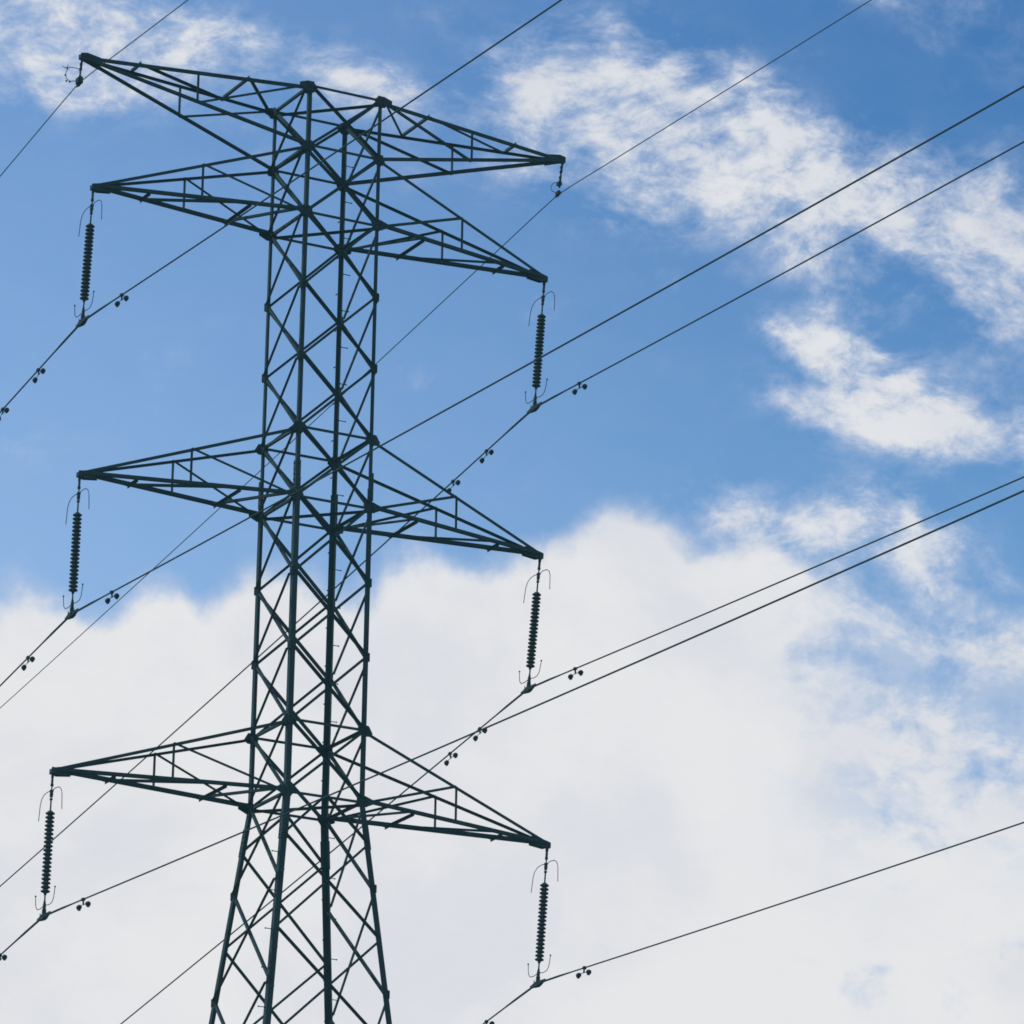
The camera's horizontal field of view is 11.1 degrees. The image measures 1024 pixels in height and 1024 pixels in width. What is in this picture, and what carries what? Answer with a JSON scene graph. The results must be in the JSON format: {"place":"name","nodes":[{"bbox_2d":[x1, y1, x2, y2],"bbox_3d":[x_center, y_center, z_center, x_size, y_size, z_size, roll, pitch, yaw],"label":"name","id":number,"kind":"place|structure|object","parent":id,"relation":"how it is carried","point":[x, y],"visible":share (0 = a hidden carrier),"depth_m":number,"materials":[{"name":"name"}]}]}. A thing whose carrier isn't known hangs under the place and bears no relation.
{"place":"outdoors","nodes":[
{"label":"outdoors","id":0,"kind":"place"},
{"bbox_2d":[0,0,1023,1023],"label":"sky","id":1,"kind":"structure","parent":0,"point":[867,718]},
{"bbox_3d":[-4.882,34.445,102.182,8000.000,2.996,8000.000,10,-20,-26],"label":"ground","id":2,"kind":"structure","parent":0,"visible":0},
{"bbox_2d":[49,53,565,1023],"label":"transmission tower","id":3,"kind":"structure","parent":2,"relation":"on","point":[333,529],"depth_m":113.20,"materials":[{"name":"metal"}]},
{"bbox_2d":[35,773,61,920],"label":"insulator string","id":4,"kind":"object","parent":3,"relation":"hanging from","point":[47,858],"visible":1,"depth_m":108.08,"materials":[{"name":"ceramic"}]},
{"bbox_2d":[0,490,1023,954],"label":"power cable","id":5,"kind":"object","parent":4,"relation":"hanging from","point":[534,706],"visible":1,"depth_m":89.20,"materials":[{"name":"metal"}]},
{"bbox_2d":[0,953,6,960],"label":"vibration damper","id":6,"kind":"object","parent":5,"relation":"attached to","point":[4,957],"visible":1,"depth_m":109.23,"materials":[{"name":"metal"}]},
{"bbox_2d":[76,898,90,910],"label":"vibration damper","id":7,"kind":"object","parent":5,"relation":"attached to","point":[87,904],"visible":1,"depth_m":105.99,"materials":[{"name":"metal"}]},
{"bbox_2d":[62,59,82,86],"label":"earth wire clamp","id":8,"kind":"object","parent":3,"relation":"hanging from","point":[79,78],"visible":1,"depth_m":113.32,"materials":[{"name":"metal"}]},
{"bbox_2d":[0,0,187,175],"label":"earth wire","id":9,"kind":"object","parent":8,"relation":"hanging from","point":[86,77],"visible":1,"depth_m":112.84,"materials":[{"name":"metal"}]},
{"bbox_2d":[63,476,88,619],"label":"insulator string","id":10,"kind":"object","parent":3,"relation":"hanging from","point":[74,558],"visible":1,"depth_m":110.20,"materials":[{"name":"ceramic"}]},
{"bbox_2d":[0,85,1023,685],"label":"power cable","id":11,"kind":"object","parent":10,"relation":"hanging from","point":[540,357],"visible":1,"depth_m":91.95,"materials":[{"name":"metal"}]},
{"bbox_2d":[21,656,34,670],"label":"vibration damper","id":12,"kind":"object","parent":11,"relation":"attached to","point":[24,667],"visible":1,"depth_m":111.59,"materials":[{"name":"metal"}]},
{"bbox_2d":[105,590,118,603],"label":"vibration damper","id":13,"kind":"object","parent":11,"relation":"attached to","point":[115,596],"visible":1,"depth_m":108.07,"materials":[{"name":"metal"}]},
{"bbox_2d":[74,189,101,327],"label":"insulator string","id":14,"kind":"object","parent":3,"relation":"hanging from","point":[87,260],"visible":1,"depth_m":112.16,"materials":[{"name":"ceramic"}]},
{"bbox_2d":[0,0,561,412],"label":"power cable","id":15,"kind":"object","parent":14,"relation":"hanging from","point":[305,172],"visible":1,"depth_m":103.31,"materials":[{"name":"metal"}]},
{"bbox_2d":[0,407,8,419],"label":"vibration damper","id":16,"kind":"object","parent":15,"relation":"attached to","point":[5,410],"visible":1,"depth_m":114.89,"materials":[{"name":"metal"}]},
{"bbox_2d":[32,368,45,382],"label":"vibration damper","id":17,"kind":"object","parent":15,"relation":"attached to","point":[42,371],"visible":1,"depth_m":113.59,"materials":[{"name":"metal"}]},
{"bbox_2d":[115,293,128,306],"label":"vibration damper","id":18,"kind":"object","parent":15,"relation":"attached to","point":[125,298],"visible":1,"depth_m":110.03,"materials":[{"name":"metal"}]},
{"bbox_2d":[519,558,549,693],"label":"insulator string","id":19,"kind":"object","parent":3,"relation":"hanging from","point":[532,643],"visible":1,"depth_m":115.01,"materials":[{"name":"ceramic"}]},
{"bbox_2d":[120,476,1023,1023],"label":"power cable","id":20,"kind":"object","parent":19,"relation":"hanging from","point":[580,666],"visible":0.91,"depth_m":111.62,"materials":[{"name":"metal"}]},
{"bbox_2d":[444,752,457,765],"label":"vibration damper","id":21,"kind":"object","parent":20,"relation":"attached to","point":[446,762],"visible":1,"depth_m":117.50,"materials":[{"name":"metal"}]},
{"bbox_2d":[473,727,486,740],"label":"vibration damper","id":22,"kind":"object","parent":20,"relation":"attached to","point":[475,737],"visible":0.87,"depth_m":116.39,"materials":[{"name":"metal"}]},
{"bbox_2d":[568,667,582,679],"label":"vibration damper","id":23,"kind":"object","parent":20,"relation":"attached to","point":[580,673],"visible":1,"depth_m":112.80,"materials":[{"name":"metal"}]},
{"bbox_2d":[525,281,554,412],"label":"insulator string","id":24,"kind":"object","parent":3,"relation":"hanging from","point":[538,352],"visible":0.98,"depth_m":117.00,"materials":[{"name":"ceramic"}]},
{"bbox_2d":[0,141,1023,886],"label":"power cable","id":25,"kind":"object","parent":24,"relation":"hanging from","point":[520,421],"visible":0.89,"depth_m":115.62,"materials":[{"name":"metal"}]},
{"bbox_2d":[447,479,459,491],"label":"vibration damper","id":26,"kind":"object","parent":25,"relation":"attached to","point":[457,482],"visible":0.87,"depth_m":119.64,"materials":[{"name":"metal"}]},
{"bbox_2d":[479,449,493,463],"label":"vibration damper","id":27,"kind":"object","parent":25,"relation":"attached to","point":[482,460],"visible":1,"depth_m":118.38,"materials":[{"name":"metal"}]},
{"bbox_2d":[572,382,586,394],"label":"vibration damper","id":28,"kind":"object","parent":25,"relation":"attached to","point":[584,387],"visible":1,"depth_m":114.85,"materials":[{"name":"metal"}]},
{"bbox_2d":[527,847,557,987],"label":"insulator string","id":29,"kind":"object","parent":3,"relation":"hanging from","point":[541,928],"visible":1,"depth_m":113.18,"materials":[{"name":"ceramic"}]},
{"bbox_2d":[483,822,1023,1023],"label":"power cable","id":30,"kind":"object","parent":29,"relation":"hanging from","point":[523,993],"visible":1,"depth_m":104.91,"materials":[{"name":"metal"}]},
{"bbox_2d":[576,966,591,978],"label":"vibration damper","id":31,"kind":"object","parent":30,"relation":"attached to","point":[587,972],"visible":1,"depth_m":111.00,"materials":[{"name":"metal"}]},
{"bbox_2d":[550,163,562,197],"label":"earth wire clamp","id":32,"kind":"object","parent":3,"relation":"hanging from","point":[558,184],"visible":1,"depth_m":118.49,"materials":[{"name":"metal"}]},
{"bbox_2d":[0,0,870,707],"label":"earth wire","id":33,"kind":"object","parent":32,"relation":"hanging from","point":[446,298],"visible":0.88,"depth_m":121.67,"materials":[{"name":"metal"}]}
]}

